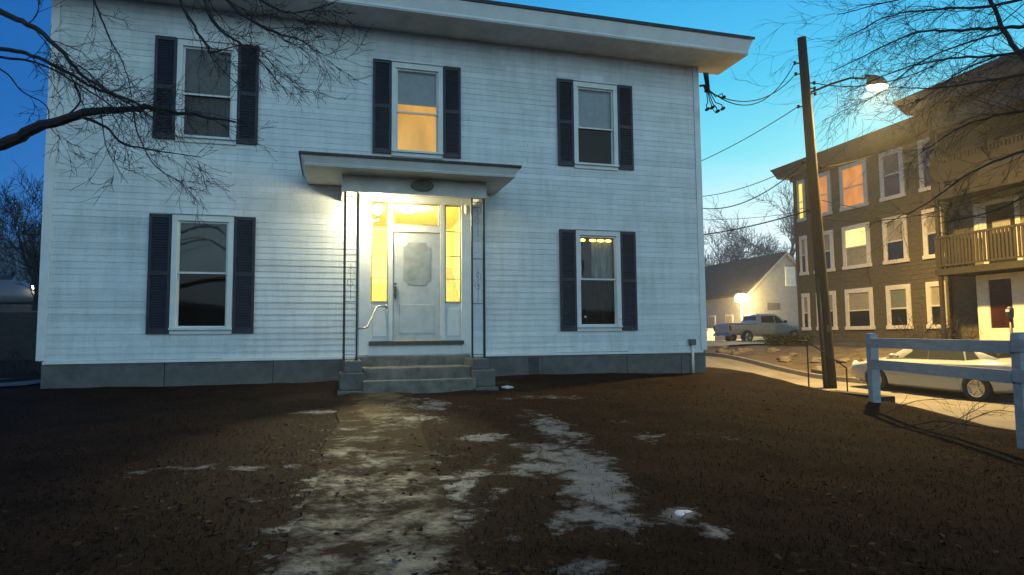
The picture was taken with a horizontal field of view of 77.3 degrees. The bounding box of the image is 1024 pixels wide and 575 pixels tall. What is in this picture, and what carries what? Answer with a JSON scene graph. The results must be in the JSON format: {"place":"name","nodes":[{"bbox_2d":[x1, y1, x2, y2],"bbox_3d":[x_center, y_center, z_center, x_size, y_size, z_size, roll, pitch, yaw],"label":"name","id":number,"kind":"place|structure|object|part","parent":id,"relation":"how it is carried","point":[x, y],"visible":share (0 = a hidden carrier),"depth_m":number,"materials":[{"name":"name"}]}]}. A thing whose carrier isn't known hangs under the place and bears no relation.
{"place":"outdoors","nodes":[
{"label":"outdoors","id":0,"kind":"place"},
{"bbox_2d":[0,305,31,312],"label":"terrain","id":1,"kind":"structure","parent":0,"point":[15,307],"depth_m":31.36,"materials":[{"name":"grey"}]},
{"bbox_2d":[0,240,33,304],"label":"bare tree","id":2,"kind":"object","parent":1,"relation":"on","point":[5,270],"visible":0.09,"depth_m":47.61,"materials":[{"name":"brown plant"}]},
{"bbox_2d":[0,213,41,281],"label":"bare tree","id":3,"kind":"object","parent":1,"relation":"on","point":[13,248],"visible":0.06,"depth_m":54.66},
{"bbox_2d":[0,378,40,385],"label":"path","id":4,"kind":"structure","parent":0,"point":[20,383],"depth_m":11.91,"materials":[{"name":"grey concrete"}]},
{"bbox_2d":[0,360,1023,574],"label":"lawn","id":5,"kind":"structure","parent":0,"point":[584,511],"depth_m":5.52,"materials":[{"name":"brown soil"}]},
{"bbox_2d":[0,280,34,304],"bbox_3d":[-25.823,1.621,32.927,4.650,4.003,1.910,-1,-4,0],"label":"parked car","id":6,"kind":"object","parent":5,"relation":"on","point":[11,293],"visible":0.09,"depth_m":32.23,"materials":[{"name":"white metal"}]},
{"bbox_2d":[0,311,37,359],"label":"board fence","id":7,"kind":"object","parent":5,"relation":"on","point":[20,329],"visible":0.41,"depth_m":26.02,"materials":[{"name":"grey wood"}]},
{"bbox_2d":[0,194,40,304],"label":"bare tree","id":8,"kind":"object","parent":5,"relation":"on","point":[16,258],"visible":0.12,"depth_m":45.04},
{"bbox_2d":[0,159,43,312],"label":"bare tree","id":9,"kind":"object","parent":5,"relation":"on","point":[32,259],"visible":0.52,"depth_m":26.78,"materials":[{"name":"brown plant"}]},
{"bbox_2d":[0,342,47,374],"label":"bare shrub","id":10,"kind":"object","parent":5,"relation":"on","point":[16,362],"visible":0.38,"depth_m":15.71,"materials":[{"name":"brown plant"}]},
{"bbox_2d":[0,0,373,231],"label":"bare tree","id":11,"kind":"object","parent":5,"relation":"on","point":[24,134],"visible":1,"depth_m":4.93,"materials":[{"name":"brown plant"}]},
{"bbox_2d":[277,392,477,574],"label":"walkway","id":12,"kind":"structure","parent":5,"relation":"on","point":[311,550],"depth_m":4.58,"materials":[{"name":"concrete"}]},
{"bbox_2d":[35,0,754,394],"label":"white house","id":13,"kind":"structure","parent":5,"relation":"on","point":[459,194],"depth_m":12.42,"materials":[{"name":"wood"}]},
{"bbox_2d":[168,210,243,334],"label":"window","id":14,"kind":"structure","parent":13,"relation":"in","point":[201,278],"depth_m":11.67,"materials":[{"name":"black glass"}]},
{"bbox_2d":[174,36,272,169],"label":"window","id":15,"kind":"structure","parent":13,"relation":"in","point":[187,53],"depth_m":11.91,"materials":[{"name":"black glass"}]},
{"bbox_2d":[393,232,439,340],"bbox_3d":[-1.883,-0.022,12.651,0.925,2.135,0.115,1,-4,-16],"label":"door","id":16,"kind":"structure","parent":13,"relation":"in","point":[416,256],"depth_m":12.66,"materials":[{"name":"paint"}]},
{"bbox_2d":[391,60,443,158],"bbox_3d":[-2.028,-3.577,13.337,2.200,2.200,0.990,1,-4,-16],"label":"window","id":17,"kind":"structure","parent":13,"relation":"in","point":[417,88],"depth_m":13.06,"materials":[{"name":"orange glass"}]},
{"bbox_2d":[550,228,622,330],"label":"window","id":18,"kind":"structure","parent":13,"relation":"in","point":[598,255],"depth_m":13.81,"materials":[{"name":"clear glass"}]},
{"bbox_2d":[565,79,618,181],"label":"window","id":19,"kind":"structure","parent":13,"relation":"in","point":[595,103],"depth_m":14.05,"materials":[{"name":"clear glass"}]},
{"bbox_2d":[699,72,725,112],"bbox_3d":[4.592,-4.466,14.667,0.535,1.055,0.322,-1,-4,3],"label":"service drop","id":20,"kind":"object","parent":13,"relation":"attached to","point":[706,86],"visible":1,"depth_m":14.72,"materials":[{"name":"metal"}]},
{"bbox_2d":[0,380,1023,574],"bbox_3d":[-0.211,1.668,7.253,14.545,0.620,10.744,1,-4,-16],"label":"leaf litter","id":21,"kind":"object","parent":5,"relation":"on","point":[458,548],"visible":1,"depth_m":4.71,"materials":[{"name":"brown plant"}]},
{"bbox_2d":[674,510,691,515],"bbox_3d":[1.096,1.613,4.331,0.670,0.157,0.267,4,-6,-44],"label":"snow chunk","id":22,"kind":"object","parent":5,"relation":"on","point":[679,512],"visible":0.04,"depth_m":4.40,"materials":[{"name":"white snow"}]},
{"bbox_2d":[731,0,1023,281],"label":"bare tree","id":23,"kind":"object","parent":5,"relation":"on","point":[1001,29],"visible":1,"depth_m":7.45,"materials":[{"name":"brown plant"}]},
{"bbox_2d":[865,332,1023,448],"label":"rail fence","id":24,"kind":"object","parent":5,"relation":"on","point":[1013,346],"visible":0.92,"depth_m":8.67,"materials":[{"name":"paint"}]},
{"bbox_2d":[881,380,1015,437],"bbox_3d":[5.976,1.697,8.562,2.135,1.014,0.613,0,-4,-13],"label":"fallen branch","id":25,"kind":"object","parent":5,"relation":"on","point":[956,424],"visible":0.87,"depth_m":8.60,"materials":[{"name":"brown wood"}]},
{"bbox_2d":[0,0,1023,281],"label":"sky","id":26,"kind":"structure","parent":0,"point":[750,161],"materials":[{"name":"blue"}]},
{"bbox_2d":[707,339,784,345],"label":"driveway","id":27,"kind":"structure","parent":0,"point":[722,343],"depth_m":36.09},
{"bbox_2d":[713,314,798,340],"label":"pickup truck","id":28,"kind":"object","parent":27,"relation":"on","point":[748,327],"visible":0.68,"depth_m":41.28,"materials":[{"name":"grey paint"}]},
{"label":"rear window","id":29,"kind":"part","parent":28,"relation":"part of","materials":[{"name":"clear glass"}]},
{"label":"side window","id":30,"kind":"part","parent":28,"relation":"part of","materials":[{"name":"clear glass"}]},
{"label":"side window","id":31,"kind":"part","parent":28,"relation":"part of","materials":[{"name":"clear glass"}]},
{"bbox_2d":[703,212,796,219],"bbox_3d":[12.483,-3.845,34.497,5.463,0.314,0.025,-3,-5,33],"label":"overhead wire","id":32,"kind":"object","parent":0,"point":[745,218],"visible":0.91,"depth_m":34.45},
{"bbox_2d":[703,340,1012,393],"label":"verge","id":33,"kind":"structure","parent":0,"point":[799,362],"depth_m":25.75,"materials":[{"name":"brown soil"}]},
{"bbox_2d":[707,329,714,340],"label":"wall","id":34,"kind":"structure","parent":33,"relation":"on","point":[710,333],"depth_m":47.84,"materials":[{"name":"white paint"}]},
{"bbox_2d":[715,348,731,352],"bbox_3d":[9.553,2.927,28.927,0.726,0.379,0.558,1,-4,-16],"label":"field stone","id":35,"kind":"object","parent":33,"relation":"on","point":[720,350],"visible":0.62,"depth_m":28.75,"materials":[{"name":"grey stone"}]},
{"bbox_2d":[717,345,729,348],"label":"field stone","id":36,"kind":"object","parent":33,"relation":"on","point":[724,347],"visible":0.59,"depth_m":31.23,"materials":[{"name":"grey stone"}]},
{"bbox_2d":[704,236,744,265],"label":"bare tree","id":37,"kind":"object","parent":33,"relation":"on","point":[716,262],"visible":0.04,"depth_m":75.53,"materials":[{"name":"plant"}]},
{"bbox_2d":[735,292,746,321],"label":"yard lamp","id":38,"kind":"object","parent":33,"relation":"on","point":[740,297],"visible":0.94,"depth_m":46.26,"materials":[{"name":"white"}]},
{"bbox_2d":[734,348,752,352],"bbox_3d":[10.336,2.867,28.544,0.863,0.382,0.720,1,-4,-16],"label":"field stone","id":39,"kind":"object","parent":33,"relation":"on","point":[741,350],"visible":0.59,"depth_m":28.38,"materials":[{"name":"grey stone"}]},
{"bbox_2d":[703,222,785,265],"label":"bare tree","id":40,"kind":"object","parent":33,"relation":"on","point":[725,253],"visible":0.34,"depth_m":65.36,"materials":[{"name":"plant"}]},
{"bbox_2d":[703,180,795,260],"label":"bare tree","id":41,"kind":"object","parent":33,"relation":"on","point":[790,229],"visible":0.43,"depth_m":59.49,"materials":[{"name":"brown plant"}]},
{"bbox_2d":[705,251,798,339],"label":"gabled house","id":42,"kind":"structure","parent":33,"relation":"on","point":[765,284],"depth_m":49.29,"materials":[{"name":"grey"}]},
{"bbox_2d":[708,315,715,328],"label":"window","id":43,"kind":"structure","parent":42,"relation":"in","point":[711,319],"depth_m":52.60,"materials":[{"name":"white glass"}]},
{"bbox_2d":[725,314,732,322],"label":"window","id":44,"kind":"structure","parent":42,"relation":"in","point":[728,318],"depth_m":50.25,"materials":[{"name":"white glass"}]},
{"bbox_2d":[785,267,795,285],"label":"window","id":45,"kind":"structure","parent":42,"relation":"in","point":[790,280],"depth_m":49.13,"materials":[{"name":"white glass"}]},
{"bbox_2d":[765,347,780,352],"bbox_3d":[11.356,2.764,27.797,0.586,0.335,0.798,-4,-6,40],"label":"field stone","id":46,"kind":"object","parent":33,"relation":"on","point":[772,349],"visible":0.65,"depth_m":27.58,"materials":[{"name":"grey stone"}]},
{"bbox_2d":[776,355,792,359],"bbox_3d":[11.039,2.892,25.901,0.626,0.279,0.504,1,-4,-16],"label":"field stone","id":47,"kind":"object","parent":33,"relation":"on","point":[783,357],"visible":0.54,"depth_m":25.78,"materials":[{"name":"grey stone"}]},
{"bbox_2d":[778,358,792,362],"bbox_3d":[10.848,2.933,25.403,0.610,0.242,0.478,1,-4,-16],"label":"field stone","id":48,"kind":"object","parent":33,"relation":"on","point":[787,360],"visible":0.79,"depth_m":25.23,"materials":[{"name":"grey stone"}]},
{"bbox_2d":[761,333,815,345],"bbox_3d":[13.149,2.567,30.488,2.434,0.774,0.817,-4,-5,36],"label":"clipped hedge","id":49,"kind":"object","parent":33,"relation":"on","point":[775,340],"visible":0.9,"depth_m":30.38,"materials":[{"name":"green plant"}]},
{"bbox_2d":[788,353,798,355],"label":"field stone","id":50,"kind":"object","parent":33,"relation":"on","point":[793,354],"visible":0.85,"depth_m":26.47,"materials":[{"name":"grey stone"}]},
{"bbox_2d":[810,357,820,362],"bbox_3d":[11.791,2.798,24.472,0.761,0.317,0.639,-2,-5,21],"label":"field stone","id":51,"kind":"object","parent":33,"relation":"on","point":[816,360],"visible":0.45,"depth_m":24.29,"materials":[{"name":"grey stone"}]},
{"bbox_2d":[810,366,836,373],"bbox_3d":[11.230,3.016,23.046,0.807,0.394,0.936,-4,-5,35],"label":"field stone","id":52,"kind":"object","parent":33,"relation":"on","point":[817,369],"visible":0.31,"depth_m":22.84,"materials":[{"name":"grey stone"}]},
{"bbox_2d":[837,358,850,362],"bbox_3d":[12.377,2.741,23.842,0.615,0.238,0.451,1,-4,-16],"label":"field stone","id":53,"kind":"object","parent":33,"relation":"on","point":[844,360],"visible":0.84,"depth_m":23.70,"materials":[{"name":"grey stone"}]},
{"bbox_2d":[770,48,1023,345],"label":"apartment house","id":54,"kind":"structure","parent":33,"relation":"on","point":[961,276],"depth_m":26.36,"materials":[{"name":"brown wood"}]},
{"bbox_2d":[796,179,806,221],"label":"window","id":55,"kind":"structure","parent":54,"relation":"in","point":[800,184],"depth_m":33.28,"materials":[{"name":"yellow glass"}]},
{"bbox_2d":[799,235,808,275],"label":"window","id":56,"kind":"structure","parent":54,"relation":"in","point":[803,253],"depth_m":33.07,"materials":[{"name":"clear glass"}]},
{"bbox_2d":[801,293,811,329],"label":"window","id":57,"kind":"structure","parent":54,"relation":"in","point":[805,298],"depth_m":32.85,"materials":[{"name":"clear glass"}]},
{"bbox_2d":[814,230,834,273],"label":"window","id":58,"kind":"structure","parent":54,"relation":"in","point":[828,235],"depth_m":31.33,"materials":[{"name":"clear glass"}]},
{"bbox_2d":[818,170,832,216],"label":"window","id":59,"kind":"structure","parent":54,"relation":"in","point":[824,178],"depth_m":31.62,"materials":[{"name":"brown glass"}]},
{"bbox_2d":[816,291,837,329],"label":"window","id":60,"kind":"structure","parent":54,"relation":"in","point":[832,294],"depth_m":31.03,"materials":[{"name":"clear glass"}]},
{"bbox_2d":[838,158,868,211],"bbox_3d":[15.962,-4.768,29.979,0.083,2.170,1.680,1,-4,-16],"label":"window","id":61,"kind":"structure","parent":54,"relation":"in","point":[856,195],"depth_m":29.96,"materials":[{"name":"brown glass"}]},
{"bbox_2d":[841,222,871,269],"bbox_3d":[15.988,-1.911,29.764,0.083,2.040,1.680,1,-4,-16],"label":"window","id":62,"kind":"structure","parent":54,"relation":"in","point":[855,245],"depth_m":29.77,"materials":[{"name":"beige glass"}]},
{"bbox_2d":[844,287,875,329],"bbox_3d":[16.015,0.991,29.547,0.083,1.900,1.680,1,-4,-16],"label":"window","id":63,"kind":"structure","parent":54,"relation":"in","point":[859,305],"depth_m":29.54,"materials":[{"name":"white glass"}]},
{"bbox_2d":[878,146,905,201],"bbox_3d":[16.548,-4.927,27.927,0.083,2.170,1.300,1,-4,-16],"label":"window","id":64,"kind":"structure","parent":54,"relation":"in","point":[895,188],"depth_m":27.93,"materials":[{"name":"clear glass"}]},
{"bbox_2d":[882,215,909,264],"bbox_3d":[16.574,-2.070,27.712,0.083,2.040,1.300,1,-4,-16],"label":"window","id":65,"kind":"structure","parent":54,"relation":"in","point":[896,244],"depth_m":27.71,"materials":[{"name":"clear glass"}]},
{"bbox_2d":[885,284,913,328],"bbox_3d":[16.601,0.832,27.495,0.083,1.900,1.300,1,-4,-16],"label":"window","id":66,"kind":"structure","parent":54,"relation":"in","point":[898,297],"depth_m":27.51,"materials":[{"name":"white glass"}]},
{"bbox_2d":[917,135,937,192],"bbox_3d":[17.036,-5.060,26.215,0.083,2.170,0.930,1,-4,-16],"label":"window","id":67,"kind":"structure","parent":54,"relation":"in","point":[923,188],"depth_m":26.38,"materials":[{"name":"white glass"}]},
{"bbox_2d":[921,208,944,259],"bbox_3d":[17.063,-2.203,26.001,0.083,2.040,0.930,1,-4,-16],"label":"window","id":68,"kind":"structure","parent":54,"relation":"in","point":[928,239],"depth_m":26.15,"materials":[{"name":"white glass"}]},
{"bbox_2d":[925,280,948,328],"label":"window","id":69,"kind":"structure","parent":54,"relation":"in","point":[932,288],"depth_m":25.92,"materials":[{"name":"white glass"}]},
{"bbox_2d":[981,194,1022,263],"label":"porch door","id":70,"kind":"structure","parent":54,"relation":"in","point":[988,222],"depth_m":23.29,"materials":[{"name":"white wood"}]},
{"bbox_2d":[889,310,985,339],"bbox_3d":[15.839,1.544,23.849,3.132,1.651,3.316,1,-4,-16],"label":"bare shrub","id":71,"kind":"object","parent":33,"relation":"on","point":[918,331],"visible":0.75,"depth_m":23.85,"materials":[{"name":"brown plant"}]},
{"bbox_2d":[1005,306,1013,333],"bbox_3d":[13.692,1.597,17.519,0.184,2.160,0.180,1,-4,-16],"label":"parking meter","id":72,"kind":"object","parent":33,"relation":"on","point":[1009,310],"visible":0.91,"depth_m":17.53,"materials":[{"name":"metal"}]},
{"bbox_2d":[705,356,1015,429],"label":"street","id":73,"kind":"structure","parent":0,"point":[1006,420],"depth_m":16.54,"materials":[{"name":"grey asphalt"}]},
{"bbox_2d":[793,36,836,388],"bbox_3d":[8.932,-2.025,18.763,0.484,10.461,1.687,-4,-6,40],"label":"utility pole","id":74,"kind":"object","parent":73,"relation":"on","point":[825,327],"visible":0.94,"depth_m":18.63,"materials":[{"name":"brown wood"}]},
{"bbox_2d":[701,107,796,160],"bbox_3d":[7.548,-4.923,21.216,0.026,0.326,5.410,1,-4,-17],"label":"overhead wire","id":75,"kind":"object","parent":74,"relation":"attached to","point":[750,135],"visible":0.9,"depth_m":20.63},
{"bbox_2d":[703,163,800,196],"bbox_3d":[7.791,-3.553,21.823,0.024,0.461,6.412,0,-4,-13],"label":"overhead wire","id":76,"kind":"object","parent":74,"relation":"attached to","point":[757,182],"visible":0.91,"depth_m":20.83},
{"bbox_2d":[709,75,794,101],"bbox_3d":[6.377,-5.382,16.712,5.297,1.934,0.024,4,-6,-44],"label":"overhead wire","id":77,"kind":"object","parent":74,"relation":"attached to","point":[757,99],"visible":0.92,"depth_m":16.62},
{"bbox_2d":[711,64,793,105],"bbox_3d":[6.388,-5.527,16.712,5.214,2.268,0.024,4,-6,-45],"label":"overhead wire","id":78,"kind":"object","parent":74,"relation":"attached to","point":[759,101],"visible":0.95,"depth_m":16.56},
{"bbox_2d":[703,164,802,208],"bbox_3d":[7.793,-3.126,21.804,0.034,0.570,6.447,0,-4,-13],"label":"overhead wire","id":79,"kind":"object","parent":74,"relation":"attached to","point":[758,195],"visible":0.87,"depth_m":20.71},
{"bbox_2d":[704,211,805,234],"bbox_3d":[8.024,-2.177,22.431,0.041,0.483,7.485,0,-4,-9],"label":"overhead wire","id":80,"kind":"object","parent":74,"relation":"attached to","point":[757,224],"visible":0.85,"depth_m":21.31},
{"bbox_2d":[811,74,887,92],"bbox_3d":[10.031,-6.041,19.255,3.159,0.920,0.439,1,-4,-16],"label":"street lamp","id":81,"kind":"object","parent":74,"relation":"attached to","point":[871,77],"visible":0.81,"depth_m":19.42,"materials":[{"name":"metal"}]},
{"bbox_2d":[822,129,928,167],"bbox_3d":[13.743,-5.397,22.850,12.393,4.357,0.030,3,-6,-40],"label":"overhead wire","id":82,"kind":"object","parent":74,"relation":"attached to","point":[874,154],"visible":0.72,"depth_m":21.20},
{"bbox_2d":[819,3,1023,86],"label":"overhead wire","id":83,"kind":"object","parent":74,"relation":"attached to","point":[926,68],"visible":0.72,"depth_m":16.75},
{"bbox_2d":[822,200,1023,217],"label":"overhead wire","id":84,"kind":"object","parent":74,"relation":"attached to","point":[921,215],"visible":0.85,"depth_m":16.50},
{"bbox_2d":[823,180,1023,220],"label":"overhead wire","id":85,"kind":"object","parent":74,"relation":"attached to","point":[932,212],"visible":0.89,"depth_m":15.62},
{"bbox_2d":[705,352,1013,401],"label":"kerb","id":86,"kind":"structure","parent":73,"relation":"on","point":[1004,397],"depth_m":22.24,"materials":[{"name":"concrete"}]},
{"bbox_2d":[828,390,894,402],"bbox_3d":[6.379,2.318,11.754,0.280,0.750,1.350,1,-4,-16],"label":"timber edging","id":87,"kind":"object","parent":73,"relation":"on","point":[888,398],"visible":0.18,"depth_m":11.52,"materials":[{"name":"brown wood"}]},
{"bbox_2d":[851,349,1012,401],"bbox_3d":[11.804,2.183,17.523,2.050,1.475,4.780,1,-3,-23],"label":"parked sedan","id":88,"kind":"object","parent":73,"relation":"on","point":[975,390],"visible":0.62,"depth_m":16.68,"materials":[{"name":"silver metal"}]},
{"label":"side window","id":89,"kind":"part","parent":88,"relation":"part of","materials":[{"name":"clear glass"}]},
{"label":"side window","id":90,"kind":"part","parent":88,"relation":"part of","materials":[{"name":"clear glass"}]},
{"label":"side window","id":91,"kind":"part","parent":88,"relation":"part of","materials":[{"name":"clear glass"}]},
{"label":"rear window","id":92,"kind":"part","parent":88,"relation":"part of","materials":[{"name":"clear glass"}]},
{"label":"stone steps","id":93,"kind":"object","parent":73,"relation":"on","visible":0},
{"bbox_2d":[793,340,847,390],"bbox_3d":[6.368,1.963,13.155,1.092,1.769,0.059,0,-4,-1],"label":"pipe handrail","id":94,"kind":"object","parent":93,"relation":"on","point":[806,341],"visible":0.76,"depth_m":13.19,"materials":[{"name":"black metal"}]}
]}

